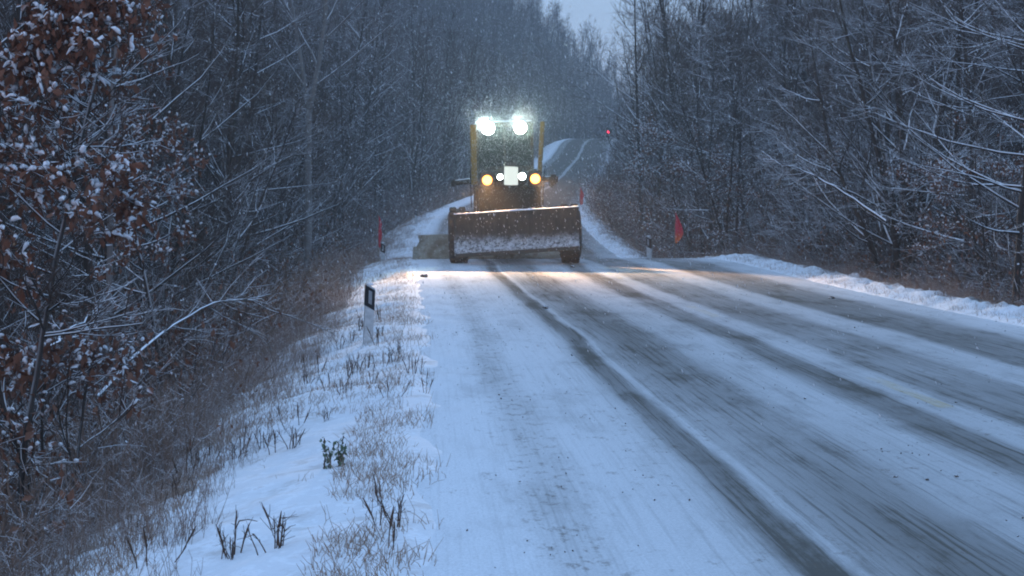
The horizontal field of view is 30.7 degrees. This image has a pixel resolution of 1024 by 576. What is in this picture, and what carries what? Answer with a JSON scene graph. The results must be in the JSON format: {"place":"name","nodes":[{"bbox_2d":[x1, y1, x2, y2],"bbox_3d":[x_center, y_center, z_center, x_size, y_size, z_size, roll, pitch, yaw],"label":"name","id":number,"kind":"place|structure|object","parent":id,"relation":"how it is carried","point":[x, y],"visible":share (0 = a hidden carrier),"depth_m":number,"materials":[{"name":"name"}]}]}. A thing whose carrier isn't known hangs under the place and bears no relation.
{"place":"outdoors","nodes":[
{"label":"outdoors","id":0,"kind":"place"},
{"bbox_2d":[3,0,1023,466],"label":"falling snow","id":1,"kind":"structure","parent":0,"point":[513,118],"depth_m":45.65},
{"bbox_2d":[11,0,1023,575],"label":"ground","id":2,"kind":"structure","parent":0,"point":[275,484],"depth_m":13.28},
{"bbox_2d":[0,1,80,289],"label":"forest tree","id":3,"kind":"object","parent":2,"relation":"on","point":[8,7],"visible":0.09,"depth_m":26.41,"materials":[{"name":"brown plant"}]},
{"bbox_2d":[0,0,82,417],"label":"forest tree","id":4,"kind":"object","parent":2,"relation":"on","point":[2,213],"visible":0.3,"depth_m":22.06,"materials":[{"name":"brown plant"}]},
{"bbox_2d":[0,0,84,352],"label":"forest tree","id":5,"kind":"object","parent":2,"relation":"on","point":[18,102],"visible":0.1,"depth_m":23.01,"materials":[{"name":"brown plant"}]},
{"bbox_2d":[0,0,97,343],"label":"forest tree","id":6,"kind":"object","parent":2,"relation":"on","point":[8,209],"visible":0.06,"depth_m":30.11,"materials":[{"name":"brown plant"}]},
{"bbox_2d":[0,0,152,349],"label":"forest tree","id":7,"kind":"object","parent":2,"relation":"on","point":[20,28],"visible":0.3,"depth_m":19.70,"materials":[{"name":"brown plant"}]},
{"bbox_2d":[0,310,155,509],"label":"oak sapling","id":8,"kind":"object","parent":2,"relation":"on","point":[26,375],"visible":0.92,"depth_m":14.70,"materials":[{"name":"brown plant"}]},
{"bbox_2d":[23,266,149,370],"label":"leaning sapling","id":9,"kind":"object","parent":2,"relation":"on","point":[79,323],"visible":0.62,"depth_m":18.78,"materials":[{"name":"brown plant"}]},
{"bbox_2d":[0,5,175,323],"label":"forest tree","id":10,"kind":"object","parent":2,"relation":"on","point":[28,248],"visible":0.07,"depth_m":32.72,"materials":[{"name":"brown plant"}]},
{"bbox_2d":[0,0,185,539],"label":"oak tree","id":11,"kind":"object","parent":2,"relation":"on","point":[82,32],"visible":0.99,"depth_m":14.10,"materials":[{"name":"brown plant"}]},
{"bbox_2d":[0,0,196,325],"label":"forest tree","id":12,"kind":"object","parent":2,"relation":"on","point":[85,266],"visible":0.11,"depth_m":28.66,"materials":[{"name":"brown plant"}]},
{"bbox_2d":[22,2,182,314],"bbox_3d":[-7.990,-3.844,35.761,3.546,11.911,3.934,-2,3,-34],"label":"forest tree","id":13,"kind":"object","parent":2,"relation":"on","point":[161,32],"visible":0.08,"depth_m":35.78,"materials":[{"name":"brown plant"}]},
{"bbox_2d":[0,0,211,397],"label":"birch tree","id":14,"kind":"object","parent":2,"relation":"on","point":[109,248],"visible":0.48,"depth_m":22.84,"materials":[{"name":"grey plant"}]},
{"bbox_2d":[2,4,210,281],"bbox_3d":[-10.462,-3.053,41.925,6.860,9.717,5.184,1,3,28],"label":"forest tree","id":15,"kind":"object","parent":2,"relation":"on","point":[151,107],"visible":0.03,"depth_m":42.20,"materials":[{"name":"brown plant"}]},
{"bbox_2d":[11,0,216,395],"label":"oak tree","id":16,"kind":"object","parent":2,"relation":"on","point":[181,190],"visible":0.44,"depth_m":23.18,"materials":[{"name":"brown plant"}]},
{"bbox_2d":[30,0,251,297],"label":"forest tree","id":17,"kind":"object","parent":2,"relation":"on","point":[165,145],"visible":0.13,"depth_m":36.13,"materials":[{"name":"brown plant"}]},
{"bbox_2d":[1,0,296,353],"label":"forest tree","id":18,"kind":"object","parent":2,"relation":"on","point":[159,218],"visible":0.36,"depth_m":26.02,"materials":[{"name":"brown plant"}]},
{"bbox_2d":[27,135,275,338],"bbox_3d":[-6.041,-0.414,31.559,4.433,4.770,3.480,0,2,-9],"label":"forest tree","id":19,"kind":"object","parent":2,"relation":"on","point":[232,212],"visible":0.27,"depth_m":31.93,"materials":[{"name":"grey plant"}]},
{"bbox_2d":[119,0,212,215],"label":"forest tree","id":20,"kind":"object","parent":2,"relation":"on","point":[169,27],"visible":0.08,"depth_m":51.51,"materials":[{"name":"brown plant"}]},
{"bbox_2d":[52,0,331,339],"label":"forest tree","id":21,"kind":"object","parent":2,"relation":"on","point":[205,9],"visible":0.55,"depth_m":34.70,"materials":[{"name":"brown plant"}]},
{"bbox_2d":[135,56,259,237],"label":"forest tree","id":22,"kind":"object","parent":2,"relation":"on","point":[211,83],"visible":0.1,"depth_m":50.36,"materials":[{"name":"brown plant"}]},
{"bbox_2d":[137,0,295,251],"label":"forest tree","id":23,"kind":"object","parent":2,"relation":"on","point":[218,64],"visible":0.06,"depth_m":55.01,"materials":[{"name":"brown plant"}]},
{"bbox_2d":[145,22,290,296],"bbox_3d":[-7.487,-2.730,47.070,4.026,8.225,5.322,-1,2,-24],"label":"forest tree","id":24,"kind":"object","parent":2,"relation":"on","point":[217,161],"visible":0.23,"depth_m":47.48,"materials":[{"name":"brown plant"}]},
{"bbox_2d":[95,244,341,398],"bbox_3d":[-3.823,0.252,21.829,1.512,1.539,5.483,1,2,23],"label":"leaning sapling","id":25,"kind":"object","parent":2,"relation":"on","point":[179,321],"visible":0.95,"depth_m":22.59,"materials":[{"name":"brown plant"}]},
{"bbox_2d":[138,34,299,252],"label":"forest tree","id":26,"kind":"object","parent":2,"relation":"on","point":[283,69],"visible":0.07,"depth_m":57.13,"materials":[{"name":"brown plant"}]},
{"bbox_2d":[159,0,286,224],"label":"forest tree","id":27,"kind":"object","parent":2,"relation":"on","point":[232,35],"visible":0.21,"depth_m":53.26,"materials":[{"name":"brown plant"}]},
{"bbox_2d":[129,0,317,306],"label":"forest tree","id":28,"kind":"object","parent":2,"relation":"on","point":[195,104],"visible":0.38,"depth_m":38.83,"materials":[{"name":"brown plant"}]},
{"bbox_2d":[155,64,299,255],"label":"forest tree","id":29,"kind":"object","parent":2,"relation":"on","point":[254,125],"visible":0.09,"depth_m":53.36,"materials":[{"name":"brown plant"}]},
{"bbox_2d":[158,146,301,279],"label":"forest tree","id":30,"kind":"object","parent":2,"relation":"on","point":[270,200],"visible":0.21,"depth_m":51.33,"materials":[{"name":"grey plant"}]},
{"bbox_2d":[143,0,326,294],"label":"forest tree","id":31,"kind":"object","parent":2,"relation":"on","point":[244,9],"visible":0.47,"depth_m":43.31,"materials":[{"name":"brown plant"}]},
{"bbox_2d":[144,0,342,287],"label":"forest tree","id":32,"kind":"object","parent":2,"relation":"on","point":[241,63],"visible":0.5,"depth_m":45.21,"materials":[{"name":"brown plant"}]},
{"bbox_2d":[181,0,305,250],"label":"forest tree","id":33,"kind":"object","parent":2,"relation":"on","point":[258,111],"visible":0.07,"depth_m":62.15,"materials":[{"name":"brown plant"}]},
{"bbox_2d":[182,0,310,223],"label":"forest tree","id":34,"kind":"object","parent":2,"relation":"on","point":[250,65],"visible":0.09,"depth_m":61.88,"materials":[{"name":"brown plant"}]},
{"bbox_2d":[158,69,342,309],"bbox_3d":[-6.071,-1.758,40.682,4.593,6.506,3.471,-1,3,-30],"label":"forest tree","id":35,"kind":"object","parent":2,"relation":"on","point":[257,156],"visible":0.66,"depth_m":40.68,"materials":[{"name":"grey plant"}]},
{"bbox_2d":[213,4,301,257],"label":"forest tree","id":36,"kind":"object","parent":2,"relation":"on","point":[254,122],"visible":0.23,"depth_m":56.59,"materials":[{"name":"brown plant"}]},
{"bbox_2d":[145,0,372,275],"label":"forest tree","id":37,"kind":"object","parent":2,"relation":"on","point":[254,83],"visible":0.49,"depth_m":49.76,"materials":[{"name":"brown plant"}]},
{"bbox_2d":[237,513,296,555],"bbox_3d":[-1.236,1.262,9.589,0.273,0.217,0.296,1,3,26],"label":"dry weed","id":38,"kind":"object","parent":2,"relation":"on","point":[282,525],"visible":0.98,"depth_m":9.61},
{"bbox_2d":[208,67,353,257],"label":"forest tree","id":39,"kind":"object","parent":2,"relation":"on","point":[300,179],"visible":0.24,"depth_m":65.13,"materials":[{"name":"brown plant"}]},
{"bbox_2d":[242,43,329,248],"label":"forest tree","id":40,"kind":"object","parent":2,"relation":"on","point":[296,78],"visible":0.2,"depth_m":67.92,"materials":[{"name":"brown plant"}]},
{"bbox_2d":[229,0,345,260],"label":"forest tree","id":41,"kind":"object","parent":2,"relation":"on","point":[264,51],"visible":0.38,"depth_m":61.17,"materials":[{"name":"brown plant"}]},
{"bbox_2d":[210,39,381,259],"bbox_3d":[-6.785,-3.335,57.310,5.610,8.671,4.245,1,3,24],"label":"forest tree","id":42,"kind":"object","parent":2,"relation":"on","point":[322,174],"visible":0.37,"depth_m":57.09,"materials":[{"name":"brown plant"}]},
{"bbox_2d":[270,117,349,256],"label":"forest tree","id":43,"kind":"object","parent":2,"relation":"on","point":[325,205],"visible":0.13,"depth_m":78.89,"materials":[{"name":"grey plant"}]},
{"bbox_2d":[271,29,356,255],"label":"forest tree","id":44,"kind":"object","parent":2,"relation":"on","point":[333,68],"visible":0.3,"depth_m":74.37,"materials":[{"name":"brown plant"}]},
{"bbox_2d":[258,2,369,254],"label":"forest tree","id":45,"kind":"object","parent":2,"relation":"on","point":[289,47],"visible":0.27,"depth_m":72.89,"materials":[{"name":"brown plant"}]},
{"bbox_2d":[241,0,419,273],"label":"pale tree","id":46,"kind":"object","parent":2,"relation":"on","point":[308,175],"visible":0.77,"depth_m":51.82,"materials":[{"name":"grey plant"}]},
{"bbox_2d":[269,98,391,260],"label":"forest tree","id":47,"kind":"object","parent":2,"relation":"on","point":[344,167],"visible":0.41,"depth_m":66.90,"materials":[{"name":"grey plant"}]},
{"bbox_2d":[319,433,349,468],"bbox_3d":[-1.193,1.110,12.468,0.224,0.269,0.191,-1,2,-23],"label":"green plant","id":48,"kind":"object","parent":2,"relation":"on","point":[331,452],"visible":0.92,"depth_m":12.49,"materials":[{"name":"green plant"}]},
{"bbox_2d":[363,283,374,343],"bbox_3d":[-1.823,0.447,23.736,0.123,1.022,0.093,2,2,-14],"label":"marker post","id":49,"kind":"object","parent":2,"relation":"on","point":[369,300],"visible":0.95,"depth_m":23.70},
{"bbox_2d":[370,482,405,526],"bbox_3d":[-0.637,1.151,9.805,0.128,0.267,0.273,-2,3,-44],"label":"dry weed","id":50,"kind":"object","parent":2,"relation":"on","point":[400,506],"visible":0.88,"depth_m":9.80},
{"bbox_2d":[0,118,1023,575],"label":"brushwood","id":51,"kind":"object","parent":2,"relation":"on","point":[602,194],"visible":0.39,"depth_m":34.57,"materials":[{"name":"plant"}]},
{"bbox_2d":[0,201,1023,575],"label":"dry weeds","id":52,"kind":"object","parent":2,"relation":"on","point":[134,475],"visible":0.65,"depth_m":16.61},
{"bbox_2d":[40,0,1017,257],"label":"woodland","id":53,"kind":"object","parent":2,"relation":"on","point":[460,62],"visible":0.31,"depth_m":131.19,"materials":[{"name":"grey plant"}]},
{"bbox_2d":[48,216,1023,575],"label":"dead grass","id":54,"kind":"structure","parent":2,"relation":"on","point":[348,464],"depth_m":14.40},
{"bbox_2d":[609,156,688,232],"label":"oak tree","id":55,"kind":"object","parent":2,"relation":"on","point":[624,182],"visible":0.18,"depth_m":95.10,"materials":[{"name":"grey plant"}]},
{"bbox_2d":[615,132,695,241],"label":"oak tree","id":56,"kind":"object","parent":2,"relation":"on","point":[644,174],"visible":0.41,"depth_m":87.61,"materials":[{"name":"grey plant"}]},
{"bbox_2d":[644,176,714,245],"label":"oak tree","id":57,"kind":"object","parent":2,"relation":"on","point":[663,210],"visible":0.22,"depth_m":80.00,"materials":[{"name":"brown plant"}]},
{"bbox_2d":[612,0,771,241],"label":"forest tree","id":58,"kind":"object","parent":2,"relation":"on","point":[690,45],"visible":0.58,"depth_m":72.34,"materials":[{"name":"brown plant"}]},
{"bbox_2d":[628,113,769,254],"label":"oak tree","id":59,"kind":"object","parent":2,"relation":"on","point":[664,140],"visible":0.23,"depth_m":73.24,"materials":[{"name":"brown plant"}]},
{"bbox_2d":[650,111,753,255],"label":"forest tree","id":60,"kind":"object","parent":2,"relation":"on","point":[699,212],"visible":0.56,"depth_m":67.19,"materials":[{"name":"brown plant"}]},
{"bbox_2d":[645,84,764,234],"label":"forest tree","id":61,"kind":"object","parent":2,"relation":"on","point":[687,106],"visible":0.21,"depth_m":74.00,"materials":[{"name":"brown plant"}]},
{"bbox_2d":[649,4,768,254],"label":"forest tree","id":62,"kind":"object","parent":2,"relation":"on","point":[712,129],"visible":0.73,"depth_m":65.62,"materials":[{"name":"brown plant"}]},
{"bbox_2d":[647,38,780,254],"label":"forest tree","id":63,"kind":"object","parent":2,"relation":"on","point":[703,169],"visible":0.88,"depth_m":59.61,"materials":[{"name":"brown plant"}]},
{"bbox_2d":[678,0,774,246],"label":"forest tree","id":64,"kind":"object","parent":2,"relation":"on","point":[724,88],"visible":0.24,"depth_m":76.09,"materials":[{"name":"brown plant"}]},
{"bbox_2d":[668,114,785,256],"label":"oak tree","id":65,"kind":"object","parent":2,"relation":"on","point":[679,166],"visible":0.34,"depth_m":67.42,"materials":[{"name":"brown plant"}]},
{"bbox_2d":[682,0,776,244],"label":"forest tree","id":66,"kind":"object","parent":2,"relation":"on","point":[729,56],"visible":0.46,"depth_m":68.53,"materials":[{"name":"brown plant"}]},
{"bbox_2d":[693,26,767,233],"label":"forest tree","id":67,"kind":"object","parent":2,"relation":"on","point":[737,119],"visible":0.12,"depth_m":71.44,"materials":[{"name":"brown plant"}]},
{"bbox_2d":[690,52,784,247],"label":"forest tree","id":68,"kind":"object","parent":2,"relation":"on","point":[726,104],"visible":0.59,"depth_m":62.63,"materials":[{"name":"brown plant"}]},
{"bbox_2d":[679,0,827,244],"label":"forest tree","id":69,"kind":"object","parent":2,"relation":"on","point":[774,8],"visible":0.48,"depth_m":63.20,"materials":[{"name":"brown plant"}]},
{"bbox_2d":[701,144,820,248],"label":"oak tree","id":70,"kind":"object","parent":2,"relation":"on","point":[719,179],"visible":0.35,"depth_m":59.71,"materials":[{"name":"brown plant"}]},
{"bbox_2d":[723,69,816,245],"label":"forest tree","id":71,"kind":"object","parent":2,"relation":"on","point":[764,109],"visible":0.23,"depth_m":65.79,"materials":[{"name":"brown plant"}]},
{"bbox_2d":[739,14,807,229],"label":"forest tree","id":72,"kind":"object","parent":2,"relation":"on","point":[755,28],"visible":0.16,"depth_m":74.47,"materials":[{"name":"brown plant"}]},
{"bbox_2d":[723,10,843,240],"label":"forest tree","id":73,"kind":"object","parent":2,"relation":"on","point":[819,61],"visible":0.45,"depth_m":56.54,"materials":[{"name":"brown plant"}]},
{"bbox_2d":[734,53,860,248],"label":"forest tree","id":74,"kind":"object","parent":2,"relation":"on","point":[824,77],"visible":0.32,"depth_m":54.84,"materials":[{"name":"brown plant"}]},
{"bbox_2d":[718,59,886,244],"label":"forest tree","id":75,"kind":"object","parent":2,"relation":"on","point":[770,220],"visible":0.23,"depth_m":58.41,"materials":[{"name":"brown plant"}]},
{"bbox_2d":[758,0,859,197],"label":"forest tree","id":76,"kind":"object","parent":2,"relation":"on","point":[802,65],"visible":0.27,"depth_m":75.46,"materials":[{"name":"brown plant"}]},
{"bbox_2d":[739,136,885,222],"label":"leaning sapling","id":77,"kind":"object","parent":2,"relation":"on","point":[793,166],"visible":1,"depth_m":33.61,"materials":[{"name":"brown plant"}]},
{"bbox_2d":[749,71,885,252],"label":"forest tree","id":78,"kind":"object","parent":2,"relation":"on","point":[794,183],"visible":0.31,"depth_m":51.86,"materials":[{"name":"brown plant"}]},
{"bbox_2d":[773,149,868,257],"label":"forest tree","id":79,"kind":"object","parent":2,"relation":"on","point":[824,201],"visible":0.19,"depth_m":49.55,"materials":[{"name":"brown plant"}]},
{"bbox_2d":[793,139,879,257],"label":"oak tree","id":80,"kind":"object","parent":2,"relation":"on","point":[835,183],"visible":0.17,"depth_m":50.04,"materials":[{"name":"brown plant"}]},
{"bbox_2d":[737,83,942,264],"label":"forest tree","id":81,"kind":"object","parent":2,"relation":"on","point":[793,196],"visible":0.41,"depth_m":47.40,"materials":[{"name":"brown plant"}]},
{"bbox_2d":[796,0,893,233],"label":"forest tree","id":82,"kind":"object","parent":2,"relation":"on","point":[824,14],"visible":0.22,"depth_m":58.24,"materials":[{"name":"brown plant"}]},
{"bbox_2d":[779,0,926,196],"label":"forest tree","id":83,"kind":"object","parent":2,"relation":"on","point":[858,1],"visible":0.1,"depth_m":66.57,"materials":[{"name":"brown plant"}]},
{"bbox_2d":[775,0,982,261],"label":"forest tree","id":84,"kind":"object","parent":2,"relation":"on","point":[889,127],"visible":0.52,"depth_m":43.51,"materials":[{"name":"brown plant"}]},
{"bbox_2d":[773,77,986,264],"bbox_3d":[9.358,-2.420,45.789,5.617,6.044,4.410,1,3,25],"label":"forest tree","id":85,"kind":"object","parent":2,"relation":"on","point":[820,198],"visible":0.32,"depth_m":45.54,"materials":[{"name":"brown plant"}]},
{"bbox_2d":[740,0,1023,283],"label":"many stemmed tree","id":86,"kind":"object","parent":2,"relation":"on","point":[866,234],"visible":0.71,"depth_m":39.94,"materials":[{"name":"brown plant"}]},
{"bbox_2d":[833,142,931,269],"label":"oak tree","id":87,"kind":"object","parent":2,"relation":"on","point":[894,166],"visible":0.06,"depth_m":46.58,"materials":[{"name":"brown plant"}]},
{"bbox_2d":[827,0,981,229],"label":"forest tree","id":88,"kind":"object","parent":2,"relation":"on","point":[878,6],"visible":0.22,"depth_m":52.58,"materials":[{"name":"brown plant"}]},
{"bbox_2d":[790,0,1022,204],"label":"forest tree","id":89,"kind":"object","parent":2,"relation":"on","point":[909,70],"visible":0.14,"depth_m":55.21,"materials":[{"name":"brown plant"}]},
{"bbox_2d":[832,0,1023,306],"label":"spreading tree","id":90,"kind":"object","parent":2,"relation":"on","point":[1018,232],"visible":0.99,"depth_m":30.01,"materials":[{"name":"brown plant"}]},
{"bbox_2d":[836,0,1023,291],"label":"forest tree","id":91,"kind":"object","parent":2,"relation":"on","point":[971,108],"visible":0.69,"depth_m":37.45,"materials":[{"name":"brown plant"}]},
{"bbox_2d":[843,0,1023,273],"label":"forest tree","id":92,"kind":"object","parent":2,"relation":"on","point":[957,85],"visible":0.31,"depth_m":40.87,"materials":[{"name":"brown plant"}]},
{"bbox_2d":[873,0,999,229],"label":"forest tree","id":93,"kind":"object","parent":2,"relation":"on","point":[934,79],"visible":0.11,"depth_m":46.39,"materials":[{"name":"brown plant"}]},
{"bbox_2d":[853,0,1022,258],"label":"forest tree","id":94,"kind":"object","parent":2,"relation":"on","point":[975,92],"visible":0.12,"depth_m":50.78,"materials":[{"name":"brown plant"}]},
{"bbox_2d":[867,99,1023,285],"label":"oak tree","id":95,"kind":"object","parent":2,"relation":"on","point":[915,208],"visible":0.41,"depth_m":38.97,"materials":[{"name":"brown plant"}]},
{"bbox_2d":[870,0,1023,261],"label":"forest tree","id":96,"kind":"object","parent":2,"relation":"on","point":[984,70],"visible":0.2,"depth_m":44.16,"materials":[{"name":"brown plant"}]},
{"bbox_2d":[898,0,1023,225],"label":"forest tree","id":97,"kind":"object","parent":2,"relation":"on","point":[992,70],"visible":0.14,"depth_m":45.71,"materials":[{"name":"brown plant"}]},
{"bbox_2d":[899,0,1022,200],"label":"forest tree","id":98,"kind":"object","parent":2,"relation":"on","point":[954,50],"visible":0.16,"depth_m":51.47,"materials":[{"name":"brown plant"}]},
{"bbox_2d":[902,98,1023,299],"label":"oak tree","id":99,"kind":"object","parent":2,"relation":"on","point":[939,184],"visible":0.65,"depth_m":35.04,"materials":[{"name":"plant"}]},
{"bbox_2d":[939,156,1023,297],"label":"forest tree","id":100,"kind":"object","parent":2,"relation":"on","point":[1004,203],"visible":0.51,"depth_m":34.23,"materials":[{"name":"brown plant"}]},
{"bbox_2d":[940,88,1023,273],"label":"forest tree","id":101,"kind":"object","parent":2,"relation":"on","point":[986,221],"visible":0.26,"depth_m":38.02,"materials":[{"name":"brown plant"}]},
{"bbox_2d":[961,48,1023,288],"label":"forest tree","id":102,"kind":"object","parent":2,"relation":"on","point":[1009,146],"visible":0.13,"depth_m":44.24,"materials":[{"name":"brown plant"}]},
{"bbox_2d":[962,0,1023,74],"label":"forest tree","id":103,"kind":"object","parent":2,"relation":"on","point":[1000,25],"visible":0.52,"depth_m":38.36,"materials":[{"name":"brown plant"}]},
{"bbox_2d":[968,0,1023,246],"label":"forest tree","id":104,"kind":"object","parent":2,"relation":"on","point":[1022,57],"visible":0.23,"depth_m":39.13,"materials":[{"name":"brown plant"}]},
{"bbox_2d":[486,0,877,100],"label":"sky","id":105,"kind":"structure","parent":0,"point":[595,8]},
{"bbox_2d":[413,138,1023,575],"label":"road","id":106,"kind":"structure","parent":0,"point":[809,486],"depth_m":14.45,"materials":[{"name":"snow"}]},
{"bbox_2d":[412,120,581,262],"bbox_3d":[-0.595,-2.580,49.912,4.241,3.797,9.192,-2,2,-3],"label":"grader","id":107,"kind":"object","parent":106,"relation":"on","point":[473,237],"visible":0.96,"depth_m":47.32,"materials":[{"name":"metal"}]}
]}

